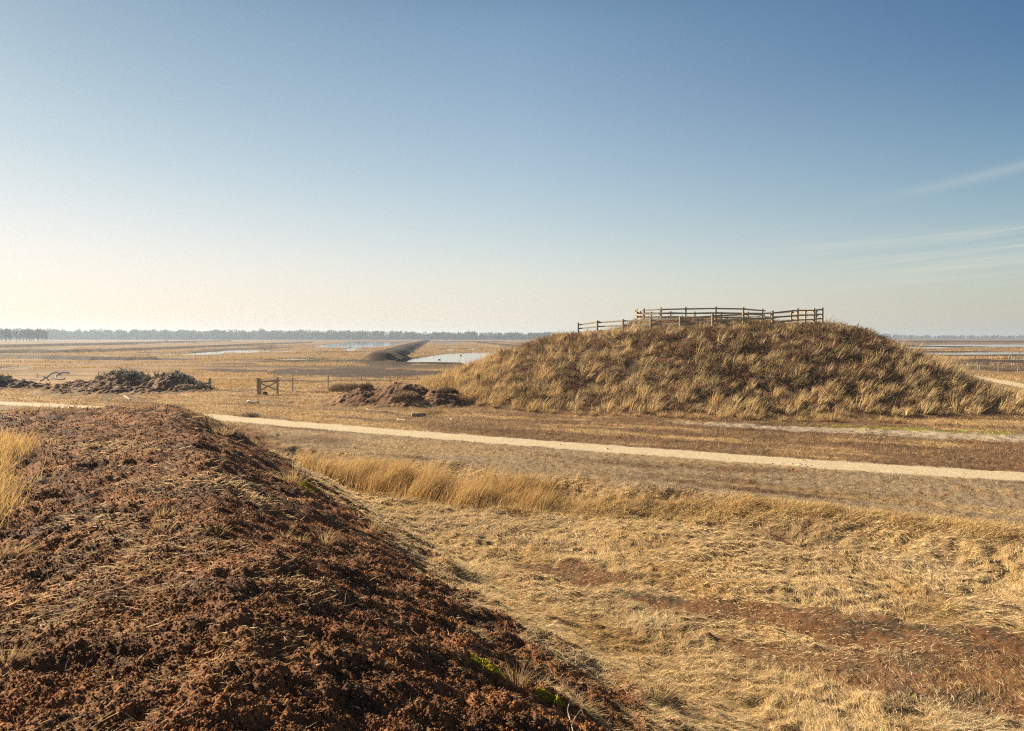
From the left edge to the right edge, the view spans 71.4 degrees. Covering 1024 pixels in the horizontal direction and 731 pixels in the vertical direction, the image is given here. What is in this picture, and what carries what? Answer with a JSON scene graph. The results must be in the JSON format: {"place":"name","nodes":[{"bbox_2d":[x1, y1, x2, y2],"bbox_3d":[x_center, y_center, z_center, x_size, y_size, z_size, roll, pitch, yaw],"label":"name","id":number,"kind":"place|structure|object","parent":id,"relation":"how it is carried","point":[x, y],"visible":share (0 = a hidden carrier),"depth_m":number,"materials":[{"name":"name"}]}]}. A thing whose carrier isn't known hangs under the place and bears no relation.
{"place":"outdoors","nodes":[
{"label":"outdoors","id":0,"kind":"place"},
{"bbox_2d":[0,425,60,524],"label":"shoulder grass","id":1,"kind":"structure","parent":0,"point":[21,444],"depth_m":10.97,"materials":[{"name":"beige plant"}]},
{"bbox_2d":[4,348,63,349],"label":"water","id":2,"kind":"structure","parent":0,"point":[38,349],"depth_m":252.12,"materials":[{"name":"grey liquid"}]},
{"bbox_2d":[155,350,289,355],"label":"water","id":3,"kind":"structure","parent":0,"point":[227,351],"depth_m":202.82,"materials":[{"name":"grey liquid"}]},
{"bbox_2d":[272,358,341,359],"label":"water","id":4,"kind":"structure","parent":0,"point":[300,359],"depth_m":139.28,"materials":[{"name":"grey liquid"}]},
{"bbox_2d":[313,342,401,347],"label":"water","id":5,"kind":"structure","parent":0,"point":[359,344],"depth_m":423.81,"materials":[{"name":"grey liquid"}]},
{"bbox_2d":[402,352,494,363],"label":"water","id":6,"kind":"structure","parent":0,"point":[454,357],"depth_m":145.80,"materials":[{"name":"grey liquid"}]},
{"bbox_2d":[0,329,1022,730],"bbox_3d":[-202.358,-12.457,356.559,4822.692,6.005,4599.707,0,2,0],"label":"peat bank","id":7,"kind":"structure","parent":0,"point":[342,543],"depth_m":6.81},
{"bbox_2d":[0,533,47,559],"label":"grass tuft","id":8,"kind":"object","parent":7,"relation":"on","point":[16,551],"visible":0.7,"depth_m":6.91,"materials":[{"name":"beige plant"}]},
{"bbox_2d":[0,636,56,664],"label":"grass tuft","id":9,"kind":"object","parent":7,"relation":"on","point":[19,656],"visible":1,"depth_m":4.52,"materials":[{"name":"beige plant"}]},
{"bbox_2d":[0,400,289,462],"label":"rim grass","id":10,"kind":"structure","parent":7,"relation":"on","point":[126,405],"depth_m":22.38,"materials":[{"name":"brown plant"}]},
{"bbox_2d":[144,518,176,530],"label":"grass tuft","id":11,"kind":"object","parent":7,"relation":"on","point":[155,525],"visible":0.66,"depth_m":7.93,"materials":[{"name":"beige plant"}]},
{"bbox_2d":[149,507,178,517],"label":"grass tuft","id":12,"kind":"object","parent":7,"relation":"on","point":[160,512],"visible":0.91,"depth_m":8.51,"materials":[{"name":"beige plant"}]},
{"bbox_2d":[204,523,230,536],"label":"grass tuft","id":13,"kind":"object","parent":7,"relation":"on","point":[221,530],"visible":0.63,"depth_m":7.87,"materials":[{"name":"beige plant"}]},
{"bbox_2d":[212,425,243,435],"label":"grass tuft","id":14,"kind":"object","parent":7,"relation":"on","point":[234,430],"visible":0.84,"depth_m":19.67,"materials":[{"name":"beige plant"}]},
{"bbox_2d":[277,525,298,537],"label":"grass tuft","id":15,"kind":"object","parent":7,"relation":"on","point":[288,534],"visible":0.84,"depth_m":8.89,"materials":[{"name":"beige plant"}]},
{"bbox_2d":[266,458,313,484],"bbox_3d":[-4.338,2.067,14.027,1.130,0.550,1.255,2,3,36],"label":"grass tuft","id":16,"kind":"object","parent":7,"relation":"on","point":[294,477],"visible":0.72,"depth_m":14.08,"materials":[{"name":"beige plant"}]},
{"bbox_2d":[291,533,309,542],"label":"grass tuft","id":17,"kind":"object","parent":7,"relation":"on","point":[304,541],"visible":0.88,"depth_m":8.67,"materials":[{"name":"beige plant"}]},
{"bbox_2d":[295,481,321,494],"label":"moss","id":18,"kind":"object","parent":7,"relation":"on","point":[307,483],"visible":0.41,"depth_m":14.55,"materials":[{"name":"green plant"}]},
{"bbox_2d":[311,525,346,545],"bbox_3d":[-2.461,2.199,9.272,0.542,0.299,0.665,1,3,25],"label":"grass tuft","id":19,"kind":"object","parent":7,"relation":"on","point":[328,542],"visible":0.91,"depth_m":9.29,"materials":[{"name":"beige plant"}]},
{"bbox_2d":[349,520,394,533],"bbox_3d":[-2.356,2.745,12.206,0.725,0.300,0.647,-1,3,-33],"label":"grass tuft","id":20,"kind":"object","parent":7,"relation":"on","point":[377,531],"visible":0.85,"depth_m":12.29,"materials":[{"name":"beige plant"}]},
{"bbox_2d":[295,442,611,513],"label":"tall grass","id":21,"kind":"structure","parent":7,"relation":"on","point":[392,477],"depth_m":20.81,"materials":[{"name":"beige plant"}]},
{"bbox_2d":[470,653,506,677],"bbox_3d":[-0.211,2.760,6.556,0.345,0.224,0.217,0,2,0],"label":"moss","id":22,"kind":"object","parent":7,"relation":"on","point":[486,667],"visible":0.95,"depth_m":6.54,"materials":[{"name":"green plant"}]},
{"bbox_2d":[0,404,1020,730],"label":"peat crumbs","id":23,"kind":"object","parent":7,"relation":"on","point":[320,710],"visible":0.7,"depth_m":5.84,"materials":[{"name":"brown soil"}]},
{"bbox_2d":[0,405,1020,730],"bbox_3d":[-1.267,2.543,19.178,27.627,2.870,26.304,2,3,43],"label":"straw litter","id":24,"kind":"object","parent":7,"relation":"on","point":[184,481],"visible":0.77,"depth_m":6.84,"materials":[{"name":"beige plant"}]},
{"bbox_2d":[500,655,546,688],"bbox_3d":[0.080,2.786,6.516,0.543,0.305,0.522,-1,2,-15],"label":"grass tuft","id":25,"kind":"object","parent":7,"relation":"on","point":[521,681],"visible":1,"depth_m":6.53,"materials":[{"name":"beige plant"}]},
{"bbox_2d":[533,687,566,707],"bbox_3d":[0.351,3.045,6.542,0.320,0.196,0.134,0,2,0],"label":"moss","id":26,"kind":"object","parent":7,"relation":"on","point":[545,696],"visible":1,"depth_m":6.53,"materials":[{"name":"green plant"}]},
{"bbox_2d":[252,440,1023,730],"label":"straw grass","id":27,"kind":"structure","parent":7,"relation":"on","point":[609,659],"depth_m":12.29,"materials":[{"name":"beige plant"}]},
{"bbox_2d":[638,663,704,700],"bbox_3d":[1.866,3.656,8.274,0.881,0.348,0.716,-1,3,-32],"label":"grass tuft","id":28,"kind":"object","parent":7,"relation":"on","point":[667,693],"visible":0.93,"depth_m":8.24,"materials":[{"name":"beige plant"}]},
{"bbox_2d":[0,338,1023,730],"bbox_3d":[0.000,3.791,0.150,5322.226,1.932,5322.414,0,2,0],"label":"ground","id":29,"kind":"structure","parent":0,"point":[892,630],"depth_m":17.28,"materials":[{"name":"beige plant"}]},
{"bbox_2d":[1,328,10,341],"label":"bare tree","id":30,"kind":"object","parent":29,"relation":"on","point":[5,333],"visible":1,"depth_m":668.40,"materials":[{"name":"grey plant"}]},
{"bbox_2d":[8,330,13,339],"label":"bare tree","id":31,"kind":"object","parent":29,"relation":"on","point":[11,334],"visible":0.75,"depth_m":705.50,"materials":[{"name":"grey plant"}]},
{"bbox_2d":[19,329,26,337],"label":"bare tree","id":32,"kind":"object","parent":29,"relation":"on","point":[21,333],"visible":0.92,"depth_m":718.86,"materials":[{"name":"grey plant"}]},
{"bbox_2d":[0,375,49,389],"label":"stump heap","id":33,"kind":"object","parent":29,"relation":"on","point":[15,384],"visible":0.79,"depth_m":58.05,"materials":[{"name":"wood"}]},
{"bbox_2d":[24,328,34,340],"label":"bare tree","id":34,"kind":"object","parent":29,"relation":"on","point":[28,331],"visible":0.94,"depth_m":700.35,"materials":[{"name":"grey plant"}]},
{"bbox_2d":[34,327,40,337],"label":"bare tree","id":35,"kind":"object","parent":29,"relation":"on","point":[37,333],"visible":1,"depth_m":650.29,"materials":[{"name":"grey plant"}]},
{"bbox_2d":[40,329,46,340],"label":"bare tree","id":36,"kind":"object","parent":29,"relation":"on","point":[42,334],"visible":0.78,"depth_m":727.84,"materials":[{"name":"grey plant"}]},
{"bbox_2d":[22,373,222,396],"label":"stump heap","id":37,"kind":"object","parent":29,"relation":"on","point":[111,386],"visible":0.91,"depth_m":53.96,"materials":[{"name":"brown wood"}]},
{"bbox_2d":[40,372,60,381],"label":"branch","id":38,"kind":"object","parent":37,"relation":"on","point":[49,375],"visible":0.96,"depth_m":56.02,"materials":[{"name":"grey wood"}]},
{"bbox_2d":[55,372,69,379],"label":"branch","id":39,"kind":"object","parent":37,"relation":"on","point":[61,373],"visible":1,"depth_m":55.94,"materials":[{"name":"grey wood"}]},
{"bbox_2d":[238,411,261,416],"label":"scrub","id":40,"kind":"object","parent":29,"relation":"on","point":[252,414],"visible":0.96,"depth_m":37.61,"materials":[{"name":"brown plant"}]},
{"bbox_2d":[0,340,519,364],"bbox_3d":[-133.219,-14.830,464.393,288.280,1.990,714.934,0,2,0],"label":"dike","id":41,"kind":"structure","parent":29,"relation":"on","point":[394,353],"depth_m":188.78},
{"bbox_2d":[258,328,264,339],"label":"bare tree","id":42,"kind":"object","parent":29,"relation":"on","point":[261,332],"visible":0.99,"depth_m":1198.04,"materials":[{"name":"grey plant"}]},
{"bbox_2d":[257,377,278,394],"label":"field gate","id":43,"kind":"structure","parent":29,"relation":"on","point":[260,382],"depth_m":52.42,"materials":[{"name":"brown wood"}]},
{"bbox_2d":[298,329,304,339],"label":"bare tree","id":44,"kind":"object","parent":29,"relation":"on","point":[301,333],"visible":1,"depth_m":1198.53,"materials":[{"name":"grey plant"}]},
{"bbox_2d":[310,389,329,392],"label":"scrub","id":45,"kind":"object","parent":29,"relation":"on","point":[319,391],"visible":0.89,"depth_m":53.63,"materials":[{"name":"brown plant"}]},
{"bbox_2d":[292,369,444,390],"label":"wire fence","id":46,"kind":"object","parent":29,"relation":"on","point":[356,378],"visible":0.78,"depth_m":60.46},
{"bbox_2d":[301,382,469,409],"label":"peat heap","id":47,"kind":"object","parent":29,"relation":"on","point":[368,398],"visible":0.81,"depth_m":42.91,"materials":[{"name":"brown soil"}]},
{"bbox_2d":[327,381,370,392],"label":"heather bush","id":48,"kind":"object","parent":47,"relation":"on","point":[344,387],"visible":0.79,"depth_m":44.62,"materials":[{"name":"brown plant"}]},
{"bbox_2d":[355,382,374,387],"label":"heather bush","id":49,"kind":"object","parent":47,"relation":"on","point":[366,385],"visible":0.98,"depth_m":44.51,"materials":[{"name":"brown plant"}]},
{"bbox_2d":[391,391,420,396],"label":"heather bush","id":50,"kind":"object","parent":47,"relation":"on","point":[397,394],"visible":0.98,"depth_m":42.73,"materials":[{"name":"brown plant"}]},
{"bbox_2d":[436,386,459,394],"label":"heather bush","id":51,"kind":"object","parent":47,"relation":"on","point":[448,390],"visible":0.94,"depth_m":44.06,"materials":[{"name":"brown plant"}]},
{"bbox_2d":[411,413,425,416],"bbox_3d":[-4.970,2.631,38.010,0.783,0.206,0.203,-1,2,-16],"label":"timber","id":52,"kind":"object","parent":29,"relation":"on","point":[418,414],"visible":0.83,"depth_m":37.90,"materials":[{"name":"grey wood"}]},
{"bbox_2d":[416,406,444,414],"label":"grass tuft","id":53,"kind":"object","parent":29,"relation":"on","point":[423,410],"visible":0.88,"depth_m":39.34,"materials":[{"name":"beige plant"}]},
{"bbox_2d":[475,399,487,405],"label":"grass tussock","id":54,"kind":"object","parent":29,"relation":"on","point":[481,403],"depth_m":42.76,"materials":[{"name":"beige plant"}]},
{"bbox_2d":[491,401,501,407],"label":"grass tussock","id":55,"kind":"object","parent":29,"relation":"on","point":[495,406],"depth_m":41.96,"materials":[{"name":"beige plant"}]},
{"bbox_2d":[0,376,1023,544],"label":"stubble","id":56,"kind":"object","parent":29,"relation":"on","point":[774,442],"visible":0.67,"depth_m":30.67,"materials":[{"name":"brown plant"}]},
{"bbox_2d":[0,326,1023,339],"bbox_3d":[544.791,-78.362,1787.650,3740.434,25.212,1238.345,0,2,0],"label":"woods","id":57,"kind":"object","parent":29,"relation":"on","point":[95,334],"visible":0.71,"depth_m":1205.02,"materials":[{"name":"grey plant"}]},
{"bbox_2d":[0,344,1023,392],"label":"bog grass","id":58,"kind":"structure","parent":29,"relation":"on","point":[1007,378],"depth_m":120.31,"materials":[{"name":"beige plant"}]},
{"bbox_2d":[509,402,522,409],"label":"grass tussock","id":59,"kind":"object","parent":29,"relation":"on","point":[513,407],"depth_m":40.92,"materials":[{"name":"beige plant"}]},
{"bbox_2d":[524,404,542,411],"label":"grass tussock","id":60,"kind":"object","parent":29,"relation":"on","point":[532,408],"depth_m":40.10,"materials":[{"name":"beige plant"}]},
{"bbox_2d":[545,406,558,412],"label":"grass tussock","id":61,"kind":"object","parent":29,"relation":"on","point":[551,410],"depth_m":39.64,"materials":[{"name":"beige plant"}]},
{"bbox_2d":[569,408,586,414],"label":"grass tussock","id":62,"kind":"object","parent":29,"relation":"on","point":[578,412],"depth_m":38.99,"materials":[{"name":"beige plant"}]},
{"bbox_2d":[587,410,601,415],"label":"grass tussock","id":63,"kind":"object","parent":29,"relation":"on","point":[592,413],"depth_m":38.52,"materials":[{"name":"beige plant"}]},
{"bbox_2d":[604,408,623,415],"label":"grass tussock","id":64,"kind":"object","parent":29,"relation":"on","point":[615,413],"depth_m":38.09,"materials":[{"name":"beige plant"}]},
{"bbox_2d":[631,410,643,416],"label":"grass tussock","id":65,"kind":"object","parent":29,"relation":"on","point":[636,414],"depth_m":37.66,"materials":[{"name":"beige plant"}]},
{"bbox_2d":[651,409,670,416],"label":"grass tussock","id":66,"kind":"object","parent":29,"relation":"on","point":[661,414],"depth_m":37.42,"materials":[{"name":"beige plant"}]},
{"bbox_2d":[668,410,686,418],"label":"grass tussock","id":67,"kind":"object","parent":29,"relation":"on","point":[677,415],"depth_m":37.01,"materials":[{"name":"beige plant"}]},
{"bbox_2d":[694,413,706,418],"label":"grass tussock","id":68,"kind":"object","parent":29,"relation":"on","point":[700,415],"depth_m":36.72,"materials":[{"name":"beige plant"}]},
{"bbox_2d":[715,411,733,418],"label":"grass tussock","id":69,"kind":"object","parent":29,"relation":"on","point":[723,415],"depth_m":36.58,"materials":[{"name":"beige plant"}]},
{"bbox_2d":[731,409,755,419],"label":"grass tussock","id":70,"kind":"object","parent":29,"relation":"on","point":[742,416],"depth_m":36.38,"materials":[{"name":"beige plant"}]},
{"bbox_2d":[747,411,765,419],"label":"grass tussock","id":71,"kind":"object","parent":29,"relation":"on","point":[757,417],"depth_m":36.14,"materials":[{"name":"beige plant"}]},
{"bbox_2d":[760,526,804,546],"bbox_3d":[6.010,3.823,15.877,0.996,0.266,0.528,1,3,27],"label":"dead branch","id":72,"kind":"object","parent":29,"relation":"on","point":[785,538],"visible":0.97,"depth_m":15.80,"materials":[{"name":"brown wood"}]},
{"bbox_2d":[777,415,789,421],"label":"grass tussock","id":73,"kind":"object","parent":29,"relation":"on","point":[783,419],"depth_m":35.76,"materials":[{"name":"beige plant"}]},
{"bbox_2d":[785,414,809,421],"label":"grass tussock","id":74,"kind":"object","parent":29,"relation":"on","point":[799,418],"depth_m":35.74,"materials":[{"name":"beige plant"}]},
{"bbox_2d":[814,412,831,421],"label":"grass tussock","id":75,"kind":"object","parent":29,"relation":"on","point":[819,419],"depth_m":35.72,"materials":[{"name":"beige plant"}]},
{"bbox_2d":[818,410,848,421],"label":"grass tussock","id":76,"kind":"object","parent":29,"relation":"on","point":[834,418],"depth_m":35.54,"materials":[{"name":"beige plant"}]},
{"bbox_2d":[870,414,892,422],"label":"grass tussock","id":77,"kind":"object","parent":29,"relation":"on","point":[880,419],"depth_m":35.20,"materials":[{"name":"beige plant"}]},
{"bbox_2d":[888,415,909,422],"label":"grass tussock","id":78,"kind":"object","parent":29,"relation":"on","point":[899,420],"depth_m":34.98,"materials":[{"name":"beige plant"}]},
{"bbox_2d":[961,362,1023,373],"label":"wire fence","id":79,"kind":"object","parent":29,"relation":"on","point":[1001,367],"visible":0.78,"depth_m":85.08,"materials":[{"name":"brown wood"}]},
{"bbox_2d":[0,374,1023,481],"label":"path","id":80,"kind":"structure","parent":0,"point":[901,469],"depth_m":26.22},
{"bbox_2d":[0,0,1023,338],"label":"sky","id":81,"kind":"structure","parent":0,"point":[419,166],"materials":[{"name":"blue"}]},
{"bbox_2d":[446,321,1023,415],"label":"hill","id":82,"kind":"structure","parent":0,"point":[635,362],"depth_m":42.98,"materials":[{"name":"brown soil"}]},
{"bbox_2d":[577,307,823,332],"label":"rail fence","id":83,"kind":"object","parent":82,"relation":"on","point":[743,318],"visible":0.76,"depth_m":51.65,"materials":[{"name":"wood"}]},
{"bbox_2d":[409,313,1023,416],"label":"dry grass tussocks","id":84,"kind":"object","parent":82,"relation":"on","point":[859,338],"visible":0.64,"depth_m":44.27,"materials":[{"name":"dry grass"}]},
{"bbox_2d":[635,306,818,322],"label":"rail fence","id":85,"kind":"object","parent":82,"relation":"on","point":[638,314],"visible":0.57,"depth_m":56.69,"materials":[{"name":"wood"}]},
{"bbox_2d":[467,482,1023,548],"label":"fringe grass","id":86,"kind":"structure","parent":0,"point":[642,502],"depth_m":17.47,"materials":[{"name":"beige plant"}]},
{"bbox_2d":[686,422,1023,443],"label":"dirt track","id":87,"kind":"structure","parent":0,"point":[974,435],"depth_m":31.07,"materials":[{"name":"beige soil"}]},
{"bbox_2d":[907,347,957,347],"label":"water","id":88,"kind":"structure","parent":0,"point":[934,347],"depth_m":300.88,"materials":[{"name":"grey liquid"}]},
{"bbox_2d":[918,352,1023,354],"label":"water","id":89,"kind":"structure","parent":0,"point":[968,353],"depth_m":190.41,"materials":[{"name":"grey liquid"}]},
{"bbox_2d":[924,344,1023,346],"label":"water","id":90,"kind":"structure","parent":0,"point":[1001,345],"depth_m":373.01,"materials":[{"name":"grey liquid"}]}
]}

